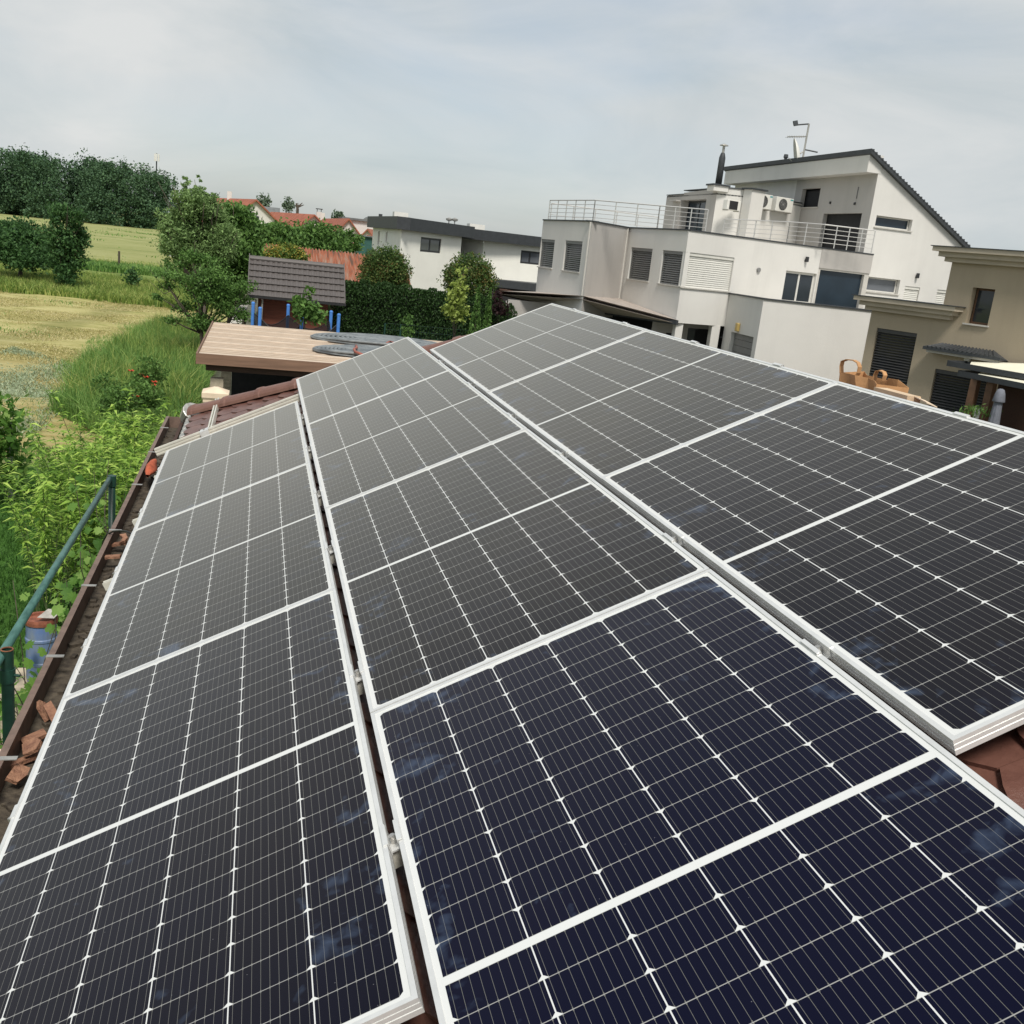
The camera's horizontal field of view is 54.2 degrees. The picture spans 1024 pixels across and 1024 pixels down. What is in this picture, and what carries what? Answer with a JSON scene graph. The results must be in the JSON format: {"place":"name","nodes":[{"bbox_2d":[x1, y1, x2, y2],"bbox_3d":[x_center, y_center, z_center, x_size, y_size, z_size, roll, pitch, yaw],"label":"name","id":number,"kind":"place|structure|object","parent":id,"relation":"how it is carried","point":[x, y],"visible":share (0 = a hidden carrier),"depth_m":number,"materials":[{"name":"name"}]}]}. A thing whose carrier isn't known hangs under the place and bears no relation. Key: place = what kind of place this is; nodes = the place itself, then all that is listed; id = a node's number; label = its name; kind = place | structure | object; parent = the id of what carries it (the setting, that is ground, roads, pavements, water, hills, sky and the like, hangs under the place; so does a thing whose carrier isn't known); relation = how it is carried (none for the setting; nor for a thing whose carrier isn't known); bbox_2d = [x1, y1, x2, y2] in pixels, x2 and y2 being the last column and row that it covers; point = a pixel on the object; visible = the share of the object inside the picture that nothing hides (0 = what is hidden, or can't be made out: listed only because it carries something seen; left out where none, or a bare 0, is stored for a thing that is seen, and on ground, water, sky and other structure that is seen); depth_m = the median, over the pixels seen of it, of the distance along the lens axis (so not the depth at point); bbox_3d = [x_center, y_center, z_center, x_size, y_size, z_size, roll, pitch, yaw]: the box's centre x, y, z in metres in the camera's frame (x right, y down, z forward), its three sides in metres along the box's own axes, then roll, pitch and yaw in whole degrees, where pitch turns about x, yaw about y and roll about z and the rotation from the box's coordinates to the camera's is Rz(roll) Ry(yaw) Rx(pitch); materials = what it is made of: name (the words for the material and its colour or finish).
{"place":"outdoors","nodes":[
{"label":"outdoors","id":0,"kind":"place"},
{"bbox_2d":[33,309,223,451],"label":"grass","id":1,"kind":"structure","parent":0,"point":[71,402],"depth_m":28.22,"materials":[{"name":"plant"}]},
{"bbox_2d":[0,211,257,744],"bbox_3d":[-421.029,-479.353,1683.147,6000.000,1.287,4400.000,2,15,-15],"label":"ground","id":2,"kind":"structure","parent":0,"point":[133,249],"depth_m":42.52,"materials":[{"name":"plant"}]},
{"bbox_2d":[0,391,40,502],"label":"shrub","id":3,"kind":"object","parent":2,"relation":"on","point":[8,440],"visible":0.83,"depth_m":16.85,"materials":[{"name":"green plant"}]},
{"bbox_2d":[0,214,55,277],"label":"tree","id":4,"kind":"object","parent":2,"relation":"on","point":[20,246],"visible":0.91,"depth_m":60.13,"materials":[{"name":"green plant"}]},
{"bbox_2d":[0,609,57,743],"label":"barrel","id":5,"kind":"object","parent":2,"relation":"on","point":[37,623],"visible":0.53,"depth_m":9.23,"materials":[{"name":"plastic"}]},
{"bbox_2d":[0,346,70,436],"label":"cut stems","id":6,"kind":"object","parent":2,"relation":"on","point":[13,385],"visible":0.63,"depth_m":28.09,"materials":[{"name":"plant"}]},
{"bbox_2d":[0,475,115,744],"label":"pipe frame","id":7,"kind":"object","parent":2,"relation":"on","point":[8,675],"visible":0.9,"depth_m":5.35,"materials":[{"name":"green paint"}]},
{"bbox_2d":[0,458,127,748],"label":"grapevine","id":8,"kind":"object","parent":2,"relation":"on","point":[69,594],"visible":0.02,"depth_m":9.61,"materials":[{"name":"green plant"}]},
{"bbox_2d":[40,201,93,286],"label":"tree","id":9,"kind":"object","parent":2,"relation":"on","point":[66,246],"visible":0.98,"depth_m":58.23,"materials":[{"name":"green plant"}]},
{"bbox_2d":[3,320,141,430],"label":"grass","id":10,"kind":"structure","parent":2,"relation":"on","point":[87,342],"depth_m":31.30,"materials":[{"name":"plant"}]},
{"bbox_2d":[0,445,146,686],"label":"lawn grass","id":11,"kind":"structure","parent":2,"relation":"on","point":[13,550],"depth_m":14.19,"materials":[{"name":"plant"}]},
{"bbox_2d":[0,144,178,228],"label":"wood","id":12,"kind":"object","parent":2,"relation":"on","point":[96,191],"visible":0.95,"depth_m":296.16,"materials":[{"name":"green plant"}]},
{"bbox_2d":[0,388,180,624],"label":"leafy bush","id":13,"kind":"object","parent":2,"relation":"on","point":[122,460],"visible":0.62,"depth_m":12.41,"materials":[{"name":"green plant"}]},
{"bbox_2d":[0,258,189,275],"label":"grass","id":14,"kind":"structure","parent":2,"relation":"on","point":[107,266],"depth_m":81.89,"materials":[{"name":"plant"}]},
{"bbox_2d":[0,289,195,426],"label":"hay","id":15,"kind":"object","parent":2,"relation":"on","point":[126,307],"visible":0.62,"depth_m":43.02,"materials":[{"name":"plant"}]},
{"bbox_2d":[0,262,212,311],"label":"grass","id":16,"kind":"structure","parent":2,"relation":"on","point":[107,287],"depth_m":57.92,"materials":[{"name":"plant"}]},
{"bbox_2d":[87,370,125,395],"bbox_3d":[-10.257,-3.012,25.297,0.803,1.179,0.919,19,19,40],"label":"bush","id":17,"kind":"object","parent":2,"relation":"on","point":[101,377],"visible":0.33,"depth_m":25.07,"materials":[{"name":"green plant"}]},
{"bbox_2d":[94,382,142,451],"bbox_3d":[-8.191,-1.878,20.806,0.933,1.685,0.908,2,15,-15],"label":"bush","id":18,"kind":"object","parent":2,"relation":"on","point":[115,393],"visible":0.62,"depth_m":20.61,"materials":[{"name":"green plant"}]},
{"bbox_2d":[120,266,142,286],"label":"sapling","id":19,"kind":"object","parent":2,"relation":"on","point":[133,278],"visible":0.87,"depth_m":63.67,"materials":[{"name":"green plant"}]},
{"bbox_2d":[120,374,167,448],"bbox_3d":[-8.142,-2.169,21.900,0.969,1.702,1.020,9,15,12],"label":"bush","id":20,"kind":"object","parent":2,"relation":"on","point":[145,395],"visible":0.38,"depth_m":21.75,"materials":[{"name":"green plant"}]},
{"bbox_2d":[129,355,170,413],"bbox_3d":[-8.921,-2.986,24.625,0.938,1.749,0.976,2,15,-15],"label":"bush","id":21,"kind":"object","parent":2,"relation":"on","point":[152,375],"visible":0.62,"depth_m":24.44,"materials":[{"name":"green plant"}]},
{"bbox_2d":[149,175,242,312],"bbox_3d":[-12.664,-10.005,40.110,3.604,6.731,3.024,2,15,-15],"label":"tree","id":22,"kind":"object","parent":2,"relation":"on","point":[183,224],"visible":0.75,"depth_m":39.23,"materials":[{"name":"green plant"}]},
{"bbox_2d":[148,240,259,343],"bbox_3d":[-10.689,-7.152,34.753,3.602,4.325,2.178,8,15,7],"label":"tree","id":23,"kind":"object","parent":2,"relation":"on","point":[209,290],"visible":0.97,"depth_m":34.48,"materials":[{"name":"green plant"}]},
{"bbox_2d":[202,386,229,402],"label":"gate pillar","id":24,"kind":"structure","parent":2,"relation":"on","point":[211,393],"depth_m":12.60,"materials":[{"name":"stone"}]},
{"bbox_2d":[204,199,272,322],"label":"tree","id":25,"kind":"object","parent":2,"relation":"on","point":[247,220],"visible":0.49,"depth_m":42.17,"materials":[{"name":"green plant"}]},
{"bbox_2d":[254,216,312,248],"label":"tree","id":26,"kind":"object","parent":2,"relation":"on","point":[281,231],"visible":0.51,"depth_m":53.76,"materials":[{"name":"green plant"}]},
{"bbox_2d":[262,241,310,260],"bbox_3d":[-9.249,-8.659,40.644,1.912,4.556,1.888,2,15,-15],"label":"globe tree","id":27,"kind":"object","parent":2,"relation":"on","point":[284,251],"visible":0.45,"depth_m":39.83,"materials":[{"name":"yellow plant"}]},
{"bbox_2d":[251,302,340,331],"bbox_3d":[-7.144,-5.391,32.729,2.791,2.570,3.114,2,15,-15],"label":"trampoline","id":28,"kind":"object","parent":2,"relation":"on","point":[287,321],"visible":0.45,"depth_m":33.65,"materials":[{"name":"blue plastic"}]},
{"bbox_2d":[247,253,345,327],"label":"shed","id":29,"kind":"structure","parent":2,"relation":"on","point":[281,282],"depth_m":36.63,"materials":[{"name":"tile"}]},
{"bbox_2d":[287,285,327,329],"bbox_3d":[-6.267,-5.157,30.527,1.207,3.512,1.136,9,15,10],"label":"young tree","id":30,"kind":"object","parent":2,"relation":"on","point":[311,311],"visible":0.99,"depth_m":30.19,"materials":[{"name":"green plant"}]},
{"bbox_2d":[196,321,442,394],"bbox_3d":[-2.829,-2.592,23.866,8.665,2.535,6.885,2,15,-15],"label":"carport","id":31,"kind":"object","parent":2,"relation":"on","point":[251,357],"visible":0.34,"depth_m":21.39,"materials":[{"name":"brown wood"}]},
{"bbox_2d":[312,344,379,356],"bbox_3d":[-3.082,-3.552,22.107,2.420,0.154,1.877,-7,19,-41],"label":"hose mat","id":32,"kind":"object","parent":31,"relation":"on","point":[350,350],"visible":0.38,"depth_m":21.84,"materials":[{"name":"plastic"}]},
{"bbox_2d":[310,332,436,346],"bbox_3d":[-3.190,-4.235,24.688,3.494,0.152,2.213,2,15,-15],"label":"hose mat","id":33,"kind":"object","parent":31,"relation":"on","point":[380,340],"visible":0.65,"depth_m":24.57,"materials":[{"name":"plastic"}]},
{"bbox_2d":[290,216,354,252],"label":"tree","id":34,"kind":"object","parent":2,"relation":"on","point":[322,235],"visible":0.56,"depth_m":56.17,"materials":[{"name":"green plant"}]},
{"bbox_2d":[264,243,410,323],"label":"shed","id":35,"kind":"structure","parent":2,"relation":"on","point":[351,261],"depth_m":46.83,"materials":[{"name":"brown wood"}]},
{"bbox_2d":[321,213,359,236],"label":"house","id":36,"kind":"structure","parent":2,"relation":"on","point":[345,223],"depth_m":115.17,"materials":[{"name":"red tile"}]},
{"bbox_2d":[340,227,364,253],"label":"tree","id":37,"kind":"object","parent":2,"relation":"on","point":[355,241],"visible":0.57,"depth_m":71.21,"materials":[{"name":"green plant"}]},
{"bbox_2d":[338,217,372,233],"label":"house","id":38,"kind":"structure","parent":2,"relation":"on","point":[360,225],"depth_m":120.79,"materials":[{"name":"paint"}]},
{"bbox_2d":[355,244,414,288],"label":"globe tree","id":39,"kind":"object","parent":2,"relation":"on","point":[394,269],"visible":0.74,"depth_m":41.90,"materials":[{"name":"green plant"}]},
{"bbox_2d":[398,311,420,337],"bbox_3d":[-3.864,-6.103,37.012,0.864,2.582,0.707,2,15,-15],"label":"sapling","id":40,"kind":"object","parent":2,"relation":"on","point":[405,330],"visible":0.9,"depth_m":36.78,"materials":[{"name":"green plant"}]},
{"bbox_2d":[327,278,517,340],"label":"hedge","id":41,"kind":"object","parent":2,"relation":"on","point":[370,309],"visible":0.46,"depth_m":40.24,"materials":[{"name":"green plant"}]},
{"bbox_2d":[439,263,470,336],"bbox_3d":[-1.827,-5.272,30.620,0.913,4.623,0.997,15,17,30],"label":"young tree","id":42,"kind":"object","parent":2,"relation":"on","point":[453,309],"visible":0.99,"depth_m":30.20,"materials":[{"name":"green plant"}]},
{"bbox_2d":[436,251,501,300],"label":"globe tree","id":43,"kind":"object","parent":2,"relation":"on","point":[480,271],"visible":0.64,"depth_m":42.77,"materials":[{"name":"green plant"}]},
{"bbox_2d":[466,284,481,334],"bbox_3d":[-1.446,-6.849,38.495,0.660,3.852,0.684,2,15,-15],"label":"conifer","id":44,"kind":"object","parent":2,"relation":"on","point":[474,314],"visible":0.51,"depth_m":38.24,"materials":[{"name":"green plant"}]},
{"bbox_2d":[482,287,491,329],"bbox_3d":[-1.012,-6.777,38.521,0.584,3.708,0.602,2,15,-15],"label":"conifer","id":45,"kind":"object","parent":2,"relation":"on","point":[487,321],"visible":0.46,"depth_m":38.26,"materials":[{"name":"green plant"}]},
{"bbox_2d":[491,289,511,323],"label":"shrub","id":46,"kind":"object","parent":2,"relation":"on","point":[499,308],"visible":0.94,"depth_m":40.14,"materials":[{"name":"purple plant"}]},
{"bbox_2d":[0,334,1023,1023],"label":"garage","id":47,"kind":"structure","parent":2,"relation":"on","point":[996,762],"depth_m":4.31,"materials":[{"name":"brown tile"}]},
{"bbox_2d":[5,763,29,784],"bbox_3d":[-1.817,0.965,3.685,0.062,0.047,0.091,6,15,-2],"label":"tile shard","id":48,"kind":"object","parent":47,"relation":"on","point":[18,773],"visible":1,"depth_m":3.68,"materials":[{"name":"ceramic"}]},
{"bbox_2d":[11,752,38,768],"bbox_3d":[-1.873,0.954,3.843,0.030,0.032,0.119,19,19,40],"label":"tile shard","id":49,"kind":"object","parent":47,"relation":"on","point":[23,760],"visible":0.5,"depth_m":3.84,"materials":[{"name":"ceramic"}]},
{"bbox_2d":[22,737,42,756],"bbox_3d":[-1.847,0.904,3.854,0.072,0.052,0.080,-2,17,-29],"label":"tile shard","id":50,"kind":"object","parent":47,"relation":"on","point":[31,746],"visible":1,"depth_m":3.84,"materials":[{"name":"ceramic"}]},
{"bbox_2d":[20,728,46,743],"bbox_3d":[-1.900,0.896,3.974,0.044,0.036,0.099,18,19,39],"label":"tile shard","id":51,"kind":"object","parent":47,"relation":"on","point":[40,734],"visible":0.57,"depth_m":3.98,"materials":[{"name":"ceramic"}]},
{"bbox_2d":[154,393,300,455],"bbox_3d":[-2.245,-0.702,7.978,1.144,0.582,0.042,2,15,-15],"label":"mounting rail","id":52,"kind":"object","parent":47,"relation":"on","point":[161,450],"visible":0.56,"depth_m":7.96,"materials":[{"name":"metal"}]},
{"bbox_2d":[132,387,478,526],"bbox_3d":[-0.752,-0.538,6.132,2.952,1.417,0.038,2,15,-15],"label":"mounting rail","id":53,"kind":"object","parent":47,"relation":"on","point":[134,521],"visible":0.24,"depth_m":6.00,"materials":[{"name":"metal"}]},
{"bbox_2d":[133,401,311,530],"bbox_3d":[-1.862,-0.356,6.585,1.038,0.036,2.094,-22,20,-7],"label":"solar panel","id":54,"kind":"object","parent":53,"relation":"on","point":[223,462],"visible":0.84,"depth_m":6.37,"materials":[{"name":"glass"}]},
{"bbox_2d":[103,420,521,590],"bbox_3d":[-0.506,-0.245,5.122,2.966,1.424,0.038,2,15,-15],"label":"mounting rail","id":55,"kind":"object","parent":47,"relation":"on","point":[106,583],"visible":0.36,"depth_m":4.92,"materials":[{"name":"metal"}]},
{"bbox_2d":[306,369,526,508],"bbox_3d":[-0.643,-0.477,5.747,1.038,0.035,2.094,-22,20,-7],"label":"solar panel","id":56,"kind":"object","parent":55,"relation":"on","point":[385,439],"visible":0.81,"depth_m":5.50,"materials":[{"name":"glass"}]},
{"bbox_2d":[487,330,837,485],"bbox_3d":[0.580,-0.591,4.900,1.038,0.035,2.094,-22,20,-7],"label":"solar panel","id":57,"kind":"object","parent":55,"relation":"on","point":[598,414],"visible":0.86,"depth_m":4.62,"materials":[{"name":"glass"}]},
{"bbox_2d":[330,459,573,563],"bbox_3d":[-0.262,-0.010,4.266,2.907,1.396,0.038,2,15,-15],"label":"mounting rail","id":58,"kind":"object","parent":47,"relation":"on","point":[333,557],"depth_m":4.18,"materials":[{"name":"metal"}]},
{"bbox_2d":[62,462,337,698],"bbox_3d":[-1.371,0.209,4.622,1.038,0.035,2.094,-22,20,-7],"label":"solar panel","id":59,"kind":"object","parent":58,"relation":"on","point":[193,576],"visible":0.86,"depth_m":4.32,"materials":[{"name":"glass"}]},
{"bbox_2d":[357,546,692,694],"bbox_3d":[0.026,0.329,3.098,2.916,1.400,0.038,2,15,-15],"label":"mounting rail","id":60,"kind":"object","parent":47,"relation":"on","point":[361,688],"depth_m":3.02,"materials":[{"name":"metal"}]},
{"bbox_2d":[0,588,424,1023],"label":"solar panel","id":61,"kind":"object","parent":60,"relation":"on","point":[192,835],"visible":1,"depth_m":2.39,"materials":[{"name":"glass"}]},
{"bbox_2d":[348,660,363,683],"bbox_3d":[-0.470,0.482,3.018,0.044,0.044,0.076,2,15,-15],"label":"panel clamp","id":62,"kind":"object","parent":60,"relation":"attached to","point":[356,674],"visible":0.94,"depth_m":3.01,"materials":[{"name":"metal"}]},
{"bbox_2d":[325,429,709,713],"bbox_3d":[-0.151,0.089,3.786,1.038,0.036,2.094,-22,20,-7],"label":"solar panel","id":63,"kind":"object","parent":60,"relation":"on","point":[452,568],"visible":0.84,"depth_m":3.42,"materials":[{"name":"glass"}]},
{"bbox_2d":[601,381,1023,754],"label":"solar panel","id":64,"kind":"object","parent":60,"relation":"attached to","point":[875,539],"visible":1,"depth_m":2.77,"materials":[{"name":"glass"}]},
{"bbox_2d":[393,659,841,868],"bbox_3d":[0.197,0.576,2.281,2.979,1.430,0.038,2,15,-15],"label":"mounting rail","id":65,"kind":"object","parent":47,"relation":"on","point":[397,859],"depth_m":2.20,"materials":[{"name":"metal"}]},
{"bbox_2d":[379,818,401,855],"bbox_3d":[-0.267,0.716,2.205,0.044,0.044,0.076,2,15,-15],"label":"panel clamp","id":66,"kind":"object","parent":65,"relation":"attached to","point":[391,841],"visible":0.95,"depth_m":2.20,"materials":[{"name":"metal"}]},
{"bbox_2d":[371,569,1023,1023],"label":"solar panel","id":67,"kind":"object","parent":65,"relation":"on","point":[709,797],"visible":1,"depth_m":1.88,"materials":[{"name":"glass"}]},
{"bbox_2d":[800,634,832,659],"bbox_3d":[0.710,0.318,2.335,0.044,0.044,0.076,2,15,-15],"label":"panel clamp","id":68,"kind":"object","parent":65,"relation":"attached to","point":[822,646],"visible":0.88,"depth_m":2.33,"materials":[{"name":"metal"}]},
{"bbox_2d":[873,387,920,402],"bbox_3d":[1.523,-0.460,3.967,0.060,0.036,0.225,2,15,-15],"label":"batten","id":69,"kind":"object","parent":47,"relation":"on","point":[900,394],"visible":0.57,"depth_m":3.92,"materials":[{"name":"brown wood"}]},
{"bbox_3d":[-0.995,-0.833,7.142,2.934,1.409,0.038,2,15,-15],"label":"rail","id":70,"kind":"object","parent":47,"relation":"attached to","visible":0},
{"bbox_2d":[296,337,449,424],"bbox_3d":[-1.134,-1.041,7.709,1.038,0.035,2.094,-22,20,-7],"label":"solar panel","id":71,"kind":"object","parent":70,"relation":"on","point":[361,378],"visible":0.81,"depth_m":7.53,"materials":[{"name":"glass"}]},
{"bbox_3d":[0.910,-0.626,4.917,0.051,0.052,5.900,2,15,-15],"label":"rail","id":72,"kind":"object","parent":47,"relation":"attached to","visible":0},
{"bbox_2d":[430,303,647,396],"bbox_3d":[0.088,-1.158,6.861,1.038,0.035,2.094,-22,20,-7],"label":"solar panel","id":73,"kind":"object","parent":72,"relation":"on","point":[506,352],"visible":0.88,"depth_m":6.65,"materials":[{"name":"glass"}]},
{"bbox_2d":[494,279,535,302],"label":"shed","id":74,"kind":"structure","parent":2,"relation":"on","point":[512,285],"depth_m":62.54,"materials":[{"name":"metal"}]},
{"bbox_2d":[499,289,678,324],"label":"carport","id":75,"kind":"object","parent":2,"relation":"on","point":[620,310],"visible":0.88,"depth_m":41.01,"materials":[{"name":"grey wood"}]},
{"bbox_2d":[536,144,970,380],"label":"house","id":76,"kind":"structure","parent":2,"relation":"on","point":[751,278],"depth_m":41.53,"materials":[{"name":"paint"}]},
{"bbox_2d":[537,239,554,268],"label":"window","id":77,"kind":"structure","parent":76,"relation":"in","point":[548,248],"depth_m":43.58,"materials":[{"name":"grey glass"}]},
{"bbox_2d":[560,241,582,272],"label":"window","id":78,"kind":"structure","parent":76,"relation":"in","point":[573,254],"depth_m":41.09,"materials":[{"name":"grey glass"}]},
{"bbox_2d":[626,247,652,281],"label":"window","id":79,"kind":"structure","parent":76,"relation":"in","point":[641,262],"depth_m":41.19,"materials":[{"name":"grey glass"}]},
{"bbox_2d":[656,250,683,286],"bbox_3d":[6.241,-9.438,38.793,0.240,1.312,1.830,0,16,-22],"label":"window","id":80,"kind":"structure","parent":76,"relation":"in","point":[672,261],"depth_m":38.93,"materials":[{"name":"grey glass"}]},
{"bbox_2d":[685,201,705,230],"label":"terrace door","id":81,"kind":"structure","parent":76,"relation":"in","point":[692,204],"depth_m":48.71,"materials":[{"name":"grey glass"}]},
{"bbox_2d":[678,253,733,292],"bbox_3d":[7.547,-9.247,38.649,2.522,1.331,0.225,-2,17,-30],"label":"window","id":82,"kind":"structure","parent":76,"relation":"in","point":[704,272],"depth_m":38.70,"materials":[{"name":"white plastic"}]},
{"bbox_2d":[722,199,740,211],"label":"air conditioner","id":83,"kind":"object","parent":76,"relation":"attached to","point":[732,205],"visible":1,"depth_m":44.97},
{"bbox_2d":[771,196,793,213],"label":"air conditioner","id":84,"kind":"object","parent":76,"relation":"attached to","point":[782,204],"visible":1,"depth_m":46.27,"materials":[{"name":"metal"}]},
{"bbox_2d":[782,271,814,302],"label":"window","id":85,"kind":"structure","parent":76,"relation":"in","point":[798,286],"depth_m":41.24,"materials":[{"name":"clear glass"}]},
{"bbox_2d":[866,277,898,294],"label":"window","id":86,"kind":"structure","parent":76,"relation":"in","point":[877,285],"depth_m":43.16,"materials":[{"name":"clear glass"}]},
{"bbox_2d":[873,216,911,231],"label":"window","id":87,"kind":"structure","parent":76,"relation":"in","point":[881,222],"depth_m":42.48,"materials":[{"name":"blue glass"}]},
{"bbox_2d":[903,286,918,300],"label":"window","id":88,"kind":"structure","parent":76,"relation":"in","point":[910,293],"depth_m":43.41,"materials":[{"name":"white glass"}]},
{"bbox_2d":[852,245,1023,418],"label":"house","id":89,"kind":"structure","parent":2,"relation":"on","point":[915,346],"depth_m":29.45,"materials":[{"name":"paint"}]},
{"bbox_2d":[870,328,916,385],"bbox_3d":[11.918,-4.473,31.466,0.140,2.428,1.455,-4,18,-34],"label":"window","id":90,"kind":"structure","parent":89,"relation":"in","point":[894,349],"depth_m":31.33,"materials":[{"name":"black plastic"}]},
{"bbox_2d":[930,369,986,412],"bbox_3d":[13.185,-2.675,29.760,0.140,2.889,1.875,-4,18,-34],"label":"terrace door","id":91,"kind":"structure","parent":89,"relation":"in","point":[950,390],"depth_m":29.78,"materials":[{"name":"black plastic"}]},
{"bbox_2d":[962,288,994,326],"bbox_3d":[13.568,-5.904,28.882,0.330,1.061,0.797,-4,18,-34],"label":"window","id":92,"kind":"structure","parent":89,"relation":"in","point":[983,301],"depth_m":29.00,"materials":[{"name":"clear glass"}]},
{"bbox_2d":[953,403,1002,421],"bbox_3d":[12.681,-1.826,27.616,1.255,2.431,1.248,-2,17,-29],"label":"shrub","id":93,"kind":"object","parent":2,"relation":"on","point":[968,411],"visible":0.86,"depth_m":27.37,"materials":[{"name":"green plant"}]},
{"bbox_2d":[946,360,1023,431],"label":"pergola","id":94,"kind":"object","parent":2,"relation":"on","point":[1008,378],"visible":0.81,"depth_m":27.70,"materials":[{"name":"white wood"}]},
{"bbox_2d":[988,388,1005,424],"bbox_3d":[12.948,-1.910,27.139,0.600,2.889,0.585,2,15,-15],"label":"vent pipe","id":95,"kind":"object","parent":2,"relation":"on","point":[998,399],"visible":0.48,"depth_m":26.83,"materials":[{"name":"metal"}]},
{"bbox_2d":[169,191,278,256],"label":"house","id":96,"kind":"structure","parent":0,"point":[264,212],"depth_m":105.10,"materials":[{"name":"red tile"}]},
{"bbox_2d":[270,212,320,226],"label":"house","id":97,"kind":"structure","parent":0,"point":[295,216],"depth_m":125.50,"materials":[{"name":"red tile"}]},
{"bbox_2d":[367,211,548,296],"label":"house","id":98,"kind":"structure","parent":0,"point":[430,248],"depth_m":60.17,"materials":[{"name":"paint"}]},
{"bbox_2d":[420,237,440,252],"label":"window","id":99,"kind":"structure","parent":98,"relation":"in","point":[432,245],"depth_m":58.17,"materials":[{"name":"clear glass"}]},
{"bbox_2d":[520,250,539,264],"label":"window","id":100,"kind":"structure","parent":98,"relation":"in","point":[527,257],"depth_m":64.77,"materials":[{"name":"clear glass"}]},
{"bbox_2d":[0,0,1023,250],"label":"sky","id":101,"kind":"structure","parent":0,"point":[488,113],"materials":[{"name":"grey"}]},
{"bbox_2d":[839,359,908,392],"bbox_3d":[1.518,-0.452,4.284,0.174,0.372,0.330,2,15,-15],"label":"paper bag","id":102,"kind":"object","parent":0,"point":[860,378],"visible":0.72,"depth_m":4.22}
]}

